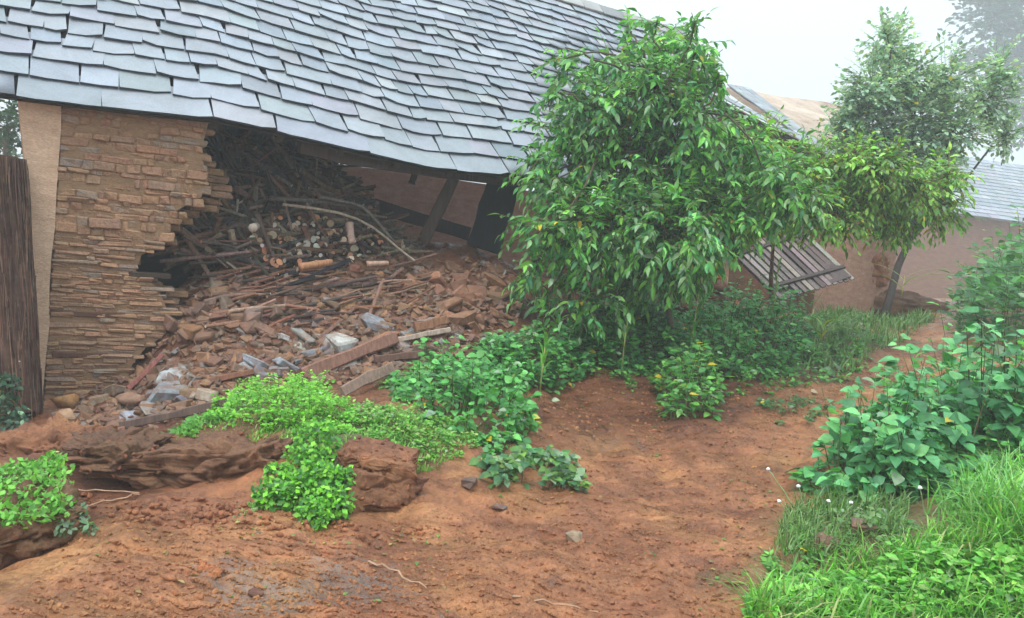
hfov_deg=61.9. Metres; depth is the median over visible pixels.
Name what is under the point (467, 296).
rubble stone
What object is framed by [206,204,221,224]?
firewood stick
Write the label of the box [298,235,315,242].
firewood log
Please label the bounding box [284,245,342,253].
firewood stick
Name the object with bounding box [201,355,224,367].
rubble stone
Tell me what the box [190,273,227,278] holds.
fallen stick
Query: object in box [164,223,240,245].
firewood stick
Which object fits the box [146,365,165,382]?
rubble stone
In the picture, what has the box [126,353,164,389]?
fallen pole
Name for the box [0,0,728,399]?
stone house
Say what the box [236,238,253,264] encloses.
firewood stick
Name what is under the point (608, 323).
dark shrub
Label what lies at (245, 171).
firewood stick
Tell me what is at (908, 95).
misty tree
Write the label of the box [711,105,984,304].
yellow green tree
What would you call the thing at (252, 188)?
firewood stick
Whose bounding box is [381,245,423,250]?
firewood stick
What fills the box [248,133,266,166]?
firewood stick
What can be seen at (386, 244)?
firewood log
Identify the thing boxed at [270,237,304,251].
firewood stick
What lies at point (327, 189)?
firewood stick
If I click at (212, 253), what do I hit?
firewood stick
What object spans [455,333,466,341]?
slab stone
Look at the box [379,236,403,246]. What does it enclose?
firewood log
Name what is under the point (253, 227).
round log
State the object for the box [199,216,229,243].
firewood stick
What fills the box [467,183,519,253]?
leaning board
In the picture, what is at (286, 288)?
fallen stick
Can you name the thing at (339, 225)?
firewood stick
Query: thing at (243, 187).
firewood stick
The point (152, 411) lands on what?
rubble stone
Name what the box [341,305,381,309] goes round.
fallen stick
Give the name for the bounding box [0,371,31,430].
dark foot growth
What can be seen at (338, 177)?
firewood stick
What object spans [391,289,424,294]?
fallen stick
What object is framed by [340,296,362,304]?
fallen stick
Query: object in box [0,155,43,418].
wooden fence
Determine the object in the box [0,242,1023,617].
ground
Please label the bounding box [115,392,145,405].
boulder
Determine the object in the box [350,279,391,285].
fallen stick
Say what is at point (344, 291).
rubble stone
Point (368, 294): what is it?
fallen stick
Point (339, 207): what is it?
firewood stick
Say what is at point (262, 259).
firewood log
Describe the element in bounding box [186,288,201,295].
rubble stone
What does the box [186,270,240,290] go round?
fallen stick
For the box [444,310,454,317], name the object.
rubble stone
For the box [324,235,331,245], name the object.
firewood log
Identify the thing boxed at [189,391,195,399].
rubble stone
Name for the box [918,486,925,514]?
white flower
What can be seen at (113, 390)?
boulder
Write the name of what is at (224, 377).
fallen plank
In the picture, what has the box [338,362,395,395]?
fallen beam
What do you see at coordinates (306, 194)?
firewood stick
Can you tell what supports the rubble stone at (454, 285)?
on the ground at (444, 494)
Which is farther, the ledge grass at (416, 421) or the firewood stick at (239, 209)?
the firewood stick at (239, 209)
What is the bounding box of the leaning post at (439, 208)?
[417,179,458,246]
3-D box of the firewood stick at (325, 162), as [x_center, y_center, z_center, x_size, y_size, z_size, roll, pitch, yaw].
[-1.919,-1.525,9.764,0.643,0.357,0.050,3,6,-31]
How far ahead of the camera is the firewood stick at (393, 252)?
9.35 m
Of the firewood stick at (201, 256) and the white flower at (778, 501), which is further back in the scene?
the firewood stick at (201, 256)
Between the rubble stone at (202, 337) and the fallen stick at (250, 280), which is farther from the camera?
the fallen stick at (250, 280)
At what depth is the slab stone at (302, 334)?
7.81 m
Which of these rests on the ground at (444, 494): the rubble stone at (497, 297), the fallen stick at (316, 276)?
the rubble stone at (497, 297)
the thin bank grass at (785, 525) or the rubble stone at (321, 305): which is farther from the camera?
the rubble stone at (321, 305)
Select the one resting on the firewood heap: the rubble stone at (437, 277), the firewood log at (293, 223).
the firewood log at (293, 223)
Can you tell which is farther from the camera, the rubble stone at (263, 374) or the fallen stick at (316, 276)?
the fallen stick at (316, 276)
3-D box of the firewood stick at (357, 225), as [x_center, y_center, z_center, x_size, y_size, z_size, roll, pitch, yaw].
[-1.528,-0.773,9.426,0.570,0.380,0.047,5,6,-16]
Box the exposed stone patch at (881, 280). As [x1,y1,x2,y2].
[871,251,889,287]
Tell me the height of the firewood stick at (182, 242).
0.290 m
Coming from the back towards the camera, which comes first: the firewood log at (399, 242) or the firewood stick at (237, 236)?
the firewood log at (399, 242)
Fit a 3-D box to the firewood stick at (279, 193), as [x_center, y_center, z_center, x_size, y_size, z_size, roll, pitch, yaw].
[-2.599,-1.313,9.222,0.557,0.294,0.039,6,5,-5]
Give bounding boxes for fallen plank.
[119,398,226,428]
[192,368,253,385]
[398,327,450,340]
[413,315,448,331]
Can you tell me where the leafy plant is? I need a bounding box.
[647,331,733,420]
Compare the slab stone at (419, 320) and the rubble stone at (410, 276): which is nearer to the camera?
the slab stone at (419, 320)
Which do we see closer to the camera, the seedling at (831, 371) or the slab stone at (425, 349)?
the slab stone at (425, 349)
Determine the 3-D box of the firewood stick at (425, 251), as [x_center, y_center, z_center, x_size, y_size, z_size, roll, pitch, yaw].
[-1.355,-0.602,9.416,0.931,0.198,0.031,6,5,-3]
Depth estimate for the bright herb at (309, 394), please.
5.68 m
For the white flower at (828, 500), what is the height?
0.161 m
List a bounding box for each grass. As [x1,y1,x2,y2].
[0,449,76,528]
[175,405,482,471]
[706,469,1023,617]
[768,479,923,564]
[789,301,940,374]
[885,431,1023,545]
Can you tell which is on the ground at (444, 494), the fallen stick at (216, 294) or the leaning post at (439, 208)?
the leaning post at (439, 208)
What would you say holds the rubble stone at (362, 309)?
on the ground at (444, 494)
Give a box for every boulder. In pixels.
[50,394,78,408]
[102,384,125,396]
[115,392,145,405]
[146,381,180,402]
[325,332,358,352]
[449,310,476,325]
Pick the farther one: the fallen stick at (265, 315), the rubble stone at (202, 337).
the fallen stick at (265, 315)
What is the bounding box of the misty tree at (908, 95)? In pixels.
[810,6,1023,319]
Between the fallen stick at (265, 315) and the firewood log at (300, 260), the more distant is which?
the firewood log at (300, 260)
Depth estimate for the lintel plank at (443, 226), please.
10.72 m
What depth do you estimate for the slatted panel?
12.69 m
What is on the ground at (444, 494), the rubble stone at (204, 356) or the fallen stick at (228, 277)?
the rubble stone at (204, 356)
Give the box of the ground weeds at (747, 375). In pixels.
[566,335,873,395]
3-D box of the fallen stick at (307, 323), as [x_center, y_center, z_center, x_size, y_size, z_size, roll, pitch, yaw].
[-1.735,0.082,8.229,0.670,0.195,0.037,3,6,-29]
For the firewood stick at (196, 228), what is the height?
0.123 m
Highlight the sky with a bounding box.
[0,0,1023,194]
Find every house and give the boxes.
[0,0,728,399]
[705,84,895,316]
[877,145,1023,298]
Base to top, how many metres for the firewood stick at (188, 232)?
0.412 m
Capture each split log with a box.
[298,259,332,271]
[345,222,354,245]
[366,261,388,266]
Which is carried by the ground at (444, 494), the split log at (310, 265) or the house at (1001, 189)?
the house at (1001, 189)
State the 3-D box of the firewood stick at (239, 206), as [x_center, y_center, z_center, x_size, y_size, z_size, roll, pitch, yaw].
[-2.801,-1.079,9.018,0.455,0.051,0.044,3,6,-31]
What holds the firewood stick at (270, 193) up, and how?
on the firewood heap
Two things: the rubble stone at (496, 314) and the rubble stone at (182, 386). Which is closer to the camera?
the rubble stone at (182, 386)
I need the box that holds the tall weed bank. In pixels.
[936,205,1023,348]
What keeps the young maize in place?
on the ground at (444, 494)
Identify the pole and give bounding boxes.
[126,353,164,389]
[269,195,367,209]
[276,257,350,291]
[282,203,415,261]
[316,267,403,339]
[320,195,394,242]
[369,278,384,313]
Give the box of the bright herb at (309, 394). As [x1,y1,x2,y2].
[202,369,358,433]
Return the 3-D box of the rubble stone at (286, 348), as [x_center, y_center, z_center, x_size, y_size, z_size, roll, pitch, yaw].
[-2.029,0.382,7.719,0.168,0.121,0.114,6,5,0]
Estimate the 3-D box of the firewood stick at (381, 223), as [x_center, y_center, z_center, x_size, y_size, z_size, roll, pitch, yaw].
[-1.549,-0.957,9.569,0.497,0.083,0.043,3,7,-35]
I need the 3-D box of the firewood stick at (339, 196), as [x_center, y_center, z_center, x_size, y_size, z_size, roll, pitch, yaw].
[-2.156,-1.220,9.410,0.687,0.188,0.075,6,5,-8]
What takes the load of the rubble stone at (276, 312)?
on the ground at (444, 494)
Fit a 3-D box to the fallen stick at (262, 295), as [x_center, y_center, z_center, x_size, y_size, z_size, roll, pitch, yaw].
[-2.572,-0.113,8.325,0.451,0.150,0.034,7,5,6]
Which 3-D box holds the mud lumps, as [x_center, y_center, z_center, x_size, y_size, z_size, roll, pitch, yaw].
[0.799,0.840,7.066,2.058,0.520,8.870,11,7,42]
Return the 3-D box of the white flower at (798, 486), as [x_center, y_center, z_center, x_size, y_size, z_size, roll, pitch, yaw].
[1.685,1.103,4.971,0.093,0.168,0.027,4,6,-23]
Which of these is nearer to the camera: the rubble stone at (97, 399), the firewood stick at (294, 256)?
the rubble stone at (97, 399)
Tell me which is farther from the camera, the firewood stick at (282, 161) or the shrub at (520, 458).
the firewood stick at (282, 161)
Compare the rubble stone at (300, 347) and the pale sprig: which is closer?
the pale sprig
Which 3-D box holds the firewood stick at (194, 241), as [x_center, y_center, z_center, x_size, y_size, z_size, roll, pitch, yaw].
[-2.880,-0.503,8.418,0.732,0.404,0.056,2,7,-40]
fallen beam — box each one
[297,331,398,377]
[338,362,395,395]
[374,350,422,362]
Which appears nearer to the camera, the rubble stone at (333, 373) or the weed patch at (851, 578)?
the weed patch at (851, 578)
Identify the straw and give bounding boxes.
[512,595,597,611]
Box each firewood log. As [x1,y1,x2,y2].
[252,246,267,253]
[259,255,267,262]
[266,258,274,265]
[269,220,285,238]
[270,258,282,266]
[277,216,282,222]
[281,231,293,241]
[288,267,298,271]
[291,218,297,229]
[297,248,308,253]
[297,258,307,262]
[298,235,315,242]
[303,213,320,225]
[303,227,310,246]
[314,225,333,248]
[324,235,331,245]
[326,217,333,226]
[328,227,342,232]
[342,236,356,250]
[354,226,373,245]
[373,240,380,244]
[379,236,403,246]
[384,242,389,255]
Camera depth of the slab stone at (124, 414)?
6.59 m
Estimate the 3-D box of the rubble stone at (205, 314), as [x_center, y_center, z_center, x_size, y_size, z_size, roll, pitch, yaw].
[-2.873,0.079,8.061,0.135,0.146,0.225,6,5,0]
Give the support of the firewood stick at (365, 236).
on the firewood heap
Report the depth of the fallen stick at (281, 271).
8.64 m
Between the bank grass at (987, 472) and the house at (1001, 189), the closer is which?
the bank grass at (987, 472)
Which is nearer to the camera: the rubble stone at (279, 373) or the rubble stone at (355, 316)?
the rubble stone at (279, 373)
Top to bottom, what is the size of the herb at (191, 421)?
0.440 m
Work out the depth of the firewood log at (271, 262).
8.68 m
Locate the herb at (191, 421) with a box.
[167,403,235,436]
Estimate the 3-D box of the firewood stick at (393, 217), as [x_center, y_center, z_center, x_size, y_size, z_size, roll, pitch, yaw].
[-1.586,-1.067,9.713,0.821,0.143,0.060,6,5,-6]
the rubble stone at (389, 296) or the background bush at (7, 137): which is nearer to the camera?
the rubble stone at (389, 296)
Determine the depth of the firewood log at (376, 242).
9.42 m
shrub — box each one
[387,335,542,444]
[468,443,593,492]
[470,309,592,394]
[561,281,690,375]
[673,274,821,380]
[785,352,970,507]
[868,300,1023,480]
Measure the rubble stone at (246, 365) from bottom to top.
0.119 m
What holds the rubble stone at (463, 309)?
on the ground at (444, 494)
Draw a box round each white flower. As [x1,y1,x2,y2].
[766,467,794,508]
[777,499,792,523]
[796,484,804,511]
[826,499,830,519]
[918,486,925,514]
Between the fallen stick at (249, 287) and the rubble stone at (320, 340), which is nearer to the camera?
the rubble stone at (320, 340)
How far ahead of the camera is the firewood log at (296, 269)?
8.79 m
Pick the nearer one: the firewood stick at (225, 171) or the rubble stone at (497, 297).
the firewood stick at (225, 171)
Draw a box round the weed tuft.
[53,502,98,538]
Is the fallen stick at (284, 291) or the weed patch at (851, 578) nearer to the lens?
the weed patch at (851, 578)
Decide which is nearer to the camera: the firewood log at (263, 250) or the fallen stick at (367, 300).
the fallen stick at (367, 300)
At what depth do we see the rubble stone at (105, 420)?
6.58 m
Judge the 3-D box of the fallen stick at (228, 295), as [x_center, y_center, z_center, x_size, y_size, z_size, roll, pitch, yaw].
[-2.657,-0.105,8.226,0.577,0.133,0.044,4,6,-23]
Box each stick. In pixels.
[147,234,225,256]
[160,251,249,262]
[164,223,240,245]
[166,227,222,250]
[174,226,210,233]
[174,250,224,255]
[177,230,224,257]
[180,224,211,276]
[180,247,268,270]
[183,227,238,266]
[183,235,244,272]
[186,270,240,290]
[189,254,251,264]
[190,241,251,261]
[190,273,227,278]
[195,274,235,286]
[197,243,255,251]
[197,266,223,273]
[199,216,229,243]
[199,238,255,241]
[200,240,244,250]
[201,196,246,205]
[202,265,250,274]
[204,131,259,148]
[204,138,255,182]
[204,293,264,302]
[205,313,265,327]
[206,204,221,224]
[208,308,273,323]
[209,250,245,272]
[209,304,284,315]
[210,204,262,215]
[211,135,228,184]
[211,291,253,296]
[212,238,278,271]
[215,154,236,185]
[217,169,226,212]
[218,206,297,237]
[219,227,282,249]
[221,216,246,233]
[222,184,250,191]
[222,197,264,223]
[223,170,258,173]
[224,148,275,184]
[225,168,266,181]
[226,261,237,270]
[229,204,263,209]
[229,255,250,264]
[229,285,258,288]
[231,292,255,300]
[234,226,271,281]
[234,289,263,292]
[234,313,269,320]
[236,199,238,211]
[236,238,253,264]
[236,265,284,275]
[237,168,296,182]
[239,135,273,161]
[239,179,260,204]
[239,201,254,223]
[239,227,279,230]
[241,278,278,282]
[243,254,291,256]
[243,276,274,285]
[247,232,299,240]
[247,270,284,278]
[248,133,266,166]
[248,173,296,203]
[248,242,305,277]
[248,293,270,298]
[250,153,303,186]
[250,159,260,213]
[251,187,295,196]
[251,275,292,289]
[251,286,291,288]
[252,138,290,168]
[252,138,300,189]
[252,212,302,216]
[252,230,301,257]
[253,146,284,166]
[253,161,292,186]
[253,254,311,269]
[255,180,300,204]
[255,188,257,211]
[256,215,279,270]
[257,183,310,192]
[259,298,275,305]
[263,284,324,292]
[263,292,302,297]
[263,307,307,310]
[264,170,281,211]
[264,172,295,204]
[264,225,312,230]
[266,280,314,297]
[268,314,295,325]
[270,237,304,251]
[274,165,303,188]
[274,219,311,253]
[275,276,328,288]
[276,201,313,221]
[277,270,303,275]
[281,255,356,261]
[282,317,324,325]
[283,200,292,231]
[283,308,335,322]
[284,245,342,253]
[284,304,327,310]
[286,161,351,190]
[287,191,328,200]
[287,193,348,202]
[290,155,357,184]
[290,159,362,196]
[290,280,367,292]
[291,272,324,276]
[292,225,319,242]
[293,312,354,318]
[295,292,371,304]
[297,311,359,325]
[299,165,357,174]
[299,168,344,199]
[299,273,353,279]
[300,228,329,234]
[300,292,359,306]
[301,154,321,177]
[302,266,348,271]
[302,289,359,314]
[303,206,378,212]
[305,211,377,216]
[306,203,326,237]
[306,277,337,285]
[308,186,369,219]
[309,187,362,194]
[314,275,376,290]
[318,158,369,193]
[320,192,346,235]
[320,233,372,247]
[324,271,346,275]
[326,276,380,283]
[328,184,375,193]
[329,284,362,291]
[330,222,345,228]
[330,268,388,270]
[331,181,373,190]
[332,285,400,296]
[336,175,370,198]
[337,294,363,300]
[340,187,380,248]
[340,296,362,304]
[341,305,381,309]
[343,216,364,253]
[345,213,386,227]
[349,220,390,250]
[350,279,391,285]
[351,211,386,217]
[353,298,374,301]
[355,195,374,206]
[355,221,394,224]
[356,215,408,246]
[359,239,376,254]
[363,276,393,287]
[367,282,404,292]
[370,213,408,219]
[370,227,404,232]
[371,279,412,282]
[372,229,417,246]
[377,247,408,255]
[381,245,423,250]
[391,250,431,254]
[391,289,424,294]
[392,253,436,266]
[393,280,429,291]
[396,273,445,283]
[397,283,427,294]
[405,286,433,303]
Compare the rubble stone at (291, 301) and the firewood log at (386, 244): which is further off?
the firewood log at (386, 244)
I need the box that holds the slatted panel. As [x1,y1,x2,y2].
[734,232,854,300]
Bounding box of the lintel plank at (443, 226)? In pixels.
[373,198,470,240]
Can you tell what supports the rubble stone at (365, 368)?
on the ground at (444, 494)
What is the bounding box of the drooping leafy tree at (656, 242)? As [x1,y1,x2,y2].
[489,5,847,345]
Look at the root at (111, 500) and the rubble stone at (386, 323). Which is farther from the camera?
the rubble stone at (386, 323)
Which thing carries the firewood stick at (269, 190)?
on the firewood heap
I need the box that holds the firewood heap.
[163,124,424,274]
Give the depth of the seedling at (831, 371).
9.59 m
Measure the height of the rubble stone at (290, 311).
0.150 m
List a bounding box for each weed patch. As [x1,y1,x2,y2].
[740,524,823,615]
[741,539,1023,617]
[790,501,919,569]
[829,540,1023,617]
[933,425,1023,509]
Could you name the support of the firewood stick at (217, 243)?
on the firewood heap
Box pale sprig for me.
[232,502,259,517]
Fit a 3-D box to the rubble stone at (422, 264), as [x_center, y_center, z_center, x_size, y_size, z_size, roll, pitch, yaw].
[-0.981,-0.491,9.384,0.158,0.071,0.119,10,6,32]
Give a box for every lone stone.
[248,587,263,596]
[461,476,477,489]
[491,504,507,509]
[565,530,581,541]
[812,532,839,551]
[851,517,878,536]
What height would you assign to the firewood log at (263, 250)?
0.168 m
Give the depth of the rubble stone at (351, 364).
7.50 m
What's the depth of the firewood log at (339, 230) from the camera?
9.26 m
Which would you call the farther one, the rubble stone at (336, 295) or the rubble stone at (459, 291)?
the rubble stone at (459, 291)
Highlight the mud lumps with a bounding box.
[86,367,870,615]
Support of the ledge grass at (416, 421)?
on the earth slab at (186, 458)
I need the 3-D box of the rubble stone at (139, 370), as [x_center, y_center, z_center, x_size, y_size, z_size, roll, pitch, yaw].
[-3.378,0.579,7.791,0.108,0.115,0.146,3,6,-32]
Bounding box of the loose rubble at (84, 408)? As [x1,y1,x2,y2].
[51,252,520,429]
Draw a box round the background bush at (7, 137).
[0,99,22,156]
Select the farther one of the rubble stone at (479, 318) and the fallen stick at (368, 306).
the rubble stone at (479, 318)
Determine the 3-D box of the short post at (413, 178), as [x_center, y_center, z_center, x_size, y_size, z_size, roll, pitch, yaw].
[-1.136,-1.560,9.898,0.122,0.235,0.095,6,5,-9]
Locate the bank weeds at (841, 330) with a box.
[786,305,883,373]
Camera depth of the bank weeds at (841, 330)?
10.88 m
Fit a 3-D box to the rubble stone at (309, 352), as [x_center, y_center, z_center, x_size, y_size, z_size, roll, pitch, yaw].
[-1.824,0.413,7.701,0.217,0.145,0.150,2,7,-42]
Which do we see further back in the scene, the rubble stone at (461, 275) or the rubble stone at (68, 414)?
the rubble stone at (461, 275)
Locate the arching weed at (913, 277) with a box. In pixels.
[856,260,962,297]
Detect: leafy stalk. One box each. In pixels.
[619,305,631,371]
[686,292,718,358]
[765,257,783,312]
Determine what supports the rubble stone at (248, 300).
on the ground at (444, 494)
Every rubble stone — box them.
[58,408,75,421]
[89,393,109,404]
[99,403,110,410]
[100,416,119,423]
[135,365,144,375]
[137,380,147,385]
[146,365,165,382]
[150,408,158,413]
[156,363,174,374]
[163,314,180,332]
[166,372,174,380]
[168,399,192,407]
[174,395,187,401]
[175,384,188,389]
[177,324,203,340]
[177,328,191,343]
[178,363,187,370]
[179,387,202,397]
[185,372,195,378]
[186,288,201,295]
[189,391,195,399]
[191,302,210,315]
[192,368,204,375]
[194,331,215,344]
[195,320,210,328]
[195,388,218,401]
[196,352,211,361]
[200,310,211,320]
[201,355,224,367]
[206,286,228,297]
[208,309,228,318]
[209,277,223,287]
[219,295,232,309]
[220,321,240,331]
[229,312,244,321]
[230,361,246,369]
[236,350,248,354]
[238,321,258,335]
[239,320,257,335]
[239,334,252,342]
[239,361,252,369]
[243,298,255,303]
[244,308,262,314]
[244,311,261,321]
[253,364,264,377]
[256,323,275,335]
[258,372,267,377]
[259,349,275,354]
[266,307,285,319]
[268,365,289,371]
[268,369,283,380]
[276,292,289,301]
[278,333,289,341]
[279,344,292,353]
[280,295,298,303]
[284,308,296,315]
[289,299,300,303]
[294,285,311,298]
[294,342,305,349]
[300,348,322,355]
[303,341,314,349]
[306,297,318,301]
[308,356,325,362]
[314,299,326,309]
[314,310,328,324]
[315,328,325,333]
[316,336,325,344]
[318,283,329,293]
[320,343,329,351]
[324,348,336,354]
[326,300,340,311]
[329,370,338,375]
[332,292,351,302]
[340,288,355,293]
[341,301,356,307]
[345,360,356,366]
[349,264,360,271]
[349,314,358,319]
[350,319,362,325]
[356,290,367,298]
[358,306,374,313]
[361,366,372,372]
[373,331,398,337]
[380,293,396,301]
[380,320,396,330]
[381,348,393,351]
[382,297,395,305]
[389,340,410,347]
[398,302,411,310]
[401,281,426,289]
[406,274,415,281]
[408,298,419,305]
[417,270,435,280]
[418,262,426,266]
[429,271,447,285]
[432,334,446,340]
[433,283,446,297]
[435,300,447,310]
[442,297,462,309]
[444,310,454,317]
[445,260,464,272]
[449,278,466,290]
[450,273,468,284]
[452,285,467,297]
[455,306,468,313]
[462,292,475,301]
[465,321,479,332]
[466,285,487,296]
[475,293,484,298]
[475,314,486,325]
[481,272,505,286]
[486,264,506,274]
[487,291,509,302]
[489,286,501,291]
[490,307,503,318]
[516,303,526,309]
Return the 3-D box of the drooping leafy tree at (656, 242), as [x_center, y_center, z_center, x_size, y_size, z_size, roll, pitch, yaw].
[1.559,-1.353,8.641,3.533,3.716,2.172,6,5,0]
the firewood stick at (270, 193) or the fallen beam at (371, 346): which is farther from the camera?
the firewood stick at (270, 193)
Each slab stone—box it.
[119,410,140,419]
[139,406,156,415]
[156,366,185,382]
[242,353,268,367]
[272,357,299,371]
[290,327,316,344]
[360,312,394,331]
[411,317,434,323]
[411,344,437,355]
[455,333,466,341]
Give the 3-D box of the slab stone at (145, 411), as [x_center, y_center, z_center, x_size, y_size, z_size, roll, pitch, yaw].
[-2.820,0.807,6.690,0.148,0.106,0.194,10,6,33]
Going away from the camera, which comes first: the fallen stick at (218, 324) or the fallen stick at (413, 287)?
the fallen stick at (218, 324)
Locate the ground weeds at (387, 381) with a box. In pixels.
[374,357,475,394]
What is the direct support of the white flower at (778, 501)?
on the ground at (444, 494)
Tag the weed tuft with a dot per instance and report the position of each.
(68, 523)
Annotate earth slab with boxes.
[0,412,119,456]
[0,463,92,569]
[59,426,174,475]
[65,424,293,488]
[175,560,222,577]
[338,437,418,480]
[342,468,428,512]
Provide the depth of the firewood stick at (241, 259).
8.51 m
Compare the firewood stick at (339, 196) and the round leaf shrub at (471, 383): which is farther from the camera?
the firewood stick at (339, 196)
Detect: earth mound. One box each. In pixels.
[669,275,729,321]
[870,289,949,318]
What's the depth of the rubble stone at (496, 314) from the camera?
8.82 m
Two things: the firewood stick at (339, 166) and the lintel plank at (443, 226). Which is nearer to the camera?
the firewood stick at (339, 166)
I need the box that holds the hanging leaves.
[482,431,532,462]
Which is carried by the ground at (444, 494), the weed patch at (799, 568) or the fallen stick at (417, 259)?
the weed patch at (799, 568)
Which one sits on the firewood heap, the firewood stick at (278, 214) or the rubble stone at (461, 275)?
the firewood stick at (278, 214)
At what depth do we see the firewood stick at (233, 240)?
8.54 m
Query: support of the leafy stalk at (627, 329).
on the ground at (444, 494)
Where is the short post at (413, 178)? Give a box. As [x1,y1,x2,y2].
[408,174,417,184]
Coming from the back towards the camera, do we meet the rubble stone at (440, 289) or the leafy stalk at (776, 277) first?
the leafy stalk at (776, 277)
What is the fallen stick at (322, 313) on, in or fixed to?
on the loose rubble at (84, 408)
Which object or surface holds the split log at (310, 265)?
on the firewood heap
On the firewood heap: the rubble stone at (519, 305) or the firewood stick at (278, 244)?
the firewood stick at (278, 244)
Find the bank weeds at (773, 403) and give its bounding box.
[754,393,828,425]
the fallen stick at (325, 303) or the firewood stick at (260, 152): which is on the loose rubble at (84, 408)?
the fallen stick at (325, 303)
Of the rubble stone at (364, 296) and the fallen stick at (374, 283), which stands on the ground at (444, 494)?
the rubble stone at (364, 296)
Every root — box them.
[78,489,139,493]
[88,493,139,506]
[368,560,426,588]
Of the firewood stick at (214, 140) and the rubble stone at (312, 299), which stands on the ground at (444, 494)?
the rubble stone at (312, 299)
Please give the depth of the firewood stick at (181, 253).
8.28 m
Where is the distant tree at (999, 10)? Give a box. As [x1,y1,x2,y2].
[937,0,1023,162]
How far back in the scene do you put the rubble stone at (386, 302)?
8.57 m
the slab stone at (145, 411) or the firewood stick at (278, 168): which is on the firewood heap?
the firewood stick at (278, 168)
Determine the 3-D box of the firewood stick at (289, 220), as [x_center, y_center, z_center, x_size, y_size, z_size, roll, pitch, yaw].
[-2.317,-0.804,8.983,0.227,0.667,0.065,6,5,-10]
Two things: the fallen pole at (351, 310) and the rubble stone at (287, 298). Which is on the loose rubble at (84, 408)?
the fallen pole at (351, 310)
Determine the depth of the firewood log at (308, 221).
9.15 m
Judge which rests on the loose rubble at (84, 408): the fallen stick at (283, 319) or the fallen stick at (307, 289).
the fallen stick at (307, 289)
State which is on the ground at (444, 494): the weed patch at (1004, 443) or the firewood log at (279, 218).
the weed patch at (1004, 443)
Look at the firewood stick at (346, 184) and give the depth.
9.68 m
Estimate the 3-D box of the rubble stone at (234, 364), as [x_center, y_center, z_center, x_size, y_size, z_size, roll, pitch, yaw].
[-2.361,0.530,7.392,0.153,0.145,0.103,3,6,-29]
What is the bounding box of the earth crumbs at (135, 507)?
[2,417,436,577]
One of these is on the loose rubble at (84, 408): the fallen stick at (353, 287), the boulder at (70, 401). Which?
the fallen stick at (353, 287)
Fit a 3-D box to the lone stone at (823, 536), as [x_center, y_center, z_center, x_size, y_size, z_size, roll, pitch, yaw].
[1.652,1.230,4.483,0.147,0.101,0.113,9,6,29]
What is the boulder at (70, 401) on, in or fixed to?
on the ground at (444, 494)
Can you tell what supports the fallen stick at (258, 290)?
on the rubble stone at (209, 291)
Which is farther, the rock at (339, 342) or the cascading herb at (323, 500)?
the rock at (339, 342)
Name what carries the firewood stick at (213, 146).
on the firewood heap
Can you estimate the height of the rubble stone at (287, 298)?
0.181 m
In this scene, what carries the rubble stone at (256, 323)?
on the ground at (444, 494)
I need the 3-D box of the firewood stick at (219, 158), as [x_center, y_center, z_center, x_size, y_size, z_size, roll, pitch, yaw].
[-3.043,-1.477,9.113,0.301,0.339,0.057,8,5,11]
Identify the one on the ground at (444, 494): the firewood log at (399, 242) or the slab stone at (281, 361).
the slab stone at (281, 361)
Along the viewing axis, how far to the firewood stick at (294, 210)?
9.06 m
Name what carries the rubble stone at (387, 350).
on the ground at (444, 494)
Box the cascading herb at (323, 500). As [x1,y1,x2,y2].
[247,415,356,530]
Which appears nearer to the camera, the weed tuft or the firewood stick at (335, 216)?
the weed tuft
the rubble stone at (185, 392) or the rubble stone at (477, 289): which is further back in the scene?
the rubble stone at (477, 289)
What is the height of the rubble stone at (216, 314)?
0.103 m
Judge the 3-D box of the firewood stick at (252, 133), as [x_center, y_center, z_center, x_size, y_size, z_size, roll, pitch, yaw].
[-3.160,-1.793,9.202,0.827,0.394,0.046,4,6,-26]
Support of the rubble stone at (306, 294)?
on the ground at (444, 494)
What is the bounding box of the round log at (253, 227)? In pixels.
[248,222,259,232]
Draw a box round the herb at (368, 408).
[336,398,479,461]
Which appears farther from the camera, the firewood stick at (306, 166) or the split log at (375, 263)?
the firewood stick at (306, 166)
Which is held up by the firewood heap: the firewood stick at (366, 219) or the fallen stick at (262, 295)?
the firewood stick at (366, 219)
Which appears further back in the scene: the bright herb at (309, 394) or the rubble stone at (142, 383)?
the rubble stone at (142, 383)
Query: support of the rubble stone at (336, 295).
on the ground at (444, 494)
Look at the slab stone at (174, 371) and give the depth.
7.43 m
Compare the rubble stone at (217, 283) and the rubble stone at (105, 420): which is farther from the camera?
the rubble stone at (217, 283)
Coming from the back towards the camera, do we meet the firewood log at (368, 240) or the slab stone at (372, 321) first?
the firewood log at (368, 240)
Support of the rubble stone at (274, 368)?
on the ground at (444, 494)
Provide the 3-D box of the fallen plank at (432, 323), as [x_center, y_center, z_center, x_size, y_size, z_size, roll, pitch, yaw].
[-0.772,0.137,8.134,0.362,0.180,0.073,3,6,-33]
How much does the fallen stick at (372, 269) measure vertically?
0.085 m
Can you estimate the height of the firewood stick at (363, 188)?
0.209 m
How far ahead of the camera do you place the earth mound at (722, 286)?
11.17 m
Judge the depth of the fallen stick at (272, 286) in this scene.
8.49 m
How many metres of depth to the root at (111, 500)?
4.42 m
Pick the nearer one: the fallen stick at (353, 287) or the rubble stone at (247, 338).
the rubble stone at (247, 338)
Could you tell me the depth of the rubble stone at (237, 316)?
8.00 m
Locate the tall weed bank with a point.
(1000, 282)
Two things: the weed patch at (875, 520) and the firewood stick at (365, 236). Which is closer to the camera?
the weed patch at (875, 520)
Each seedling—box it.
[538,324,552,400]
[824,360,840,376]
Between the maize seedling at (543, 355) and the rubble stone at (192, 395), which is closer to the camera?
the rubble stone at (192, 395)
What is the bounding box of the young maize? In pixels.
[810,315,857,345]

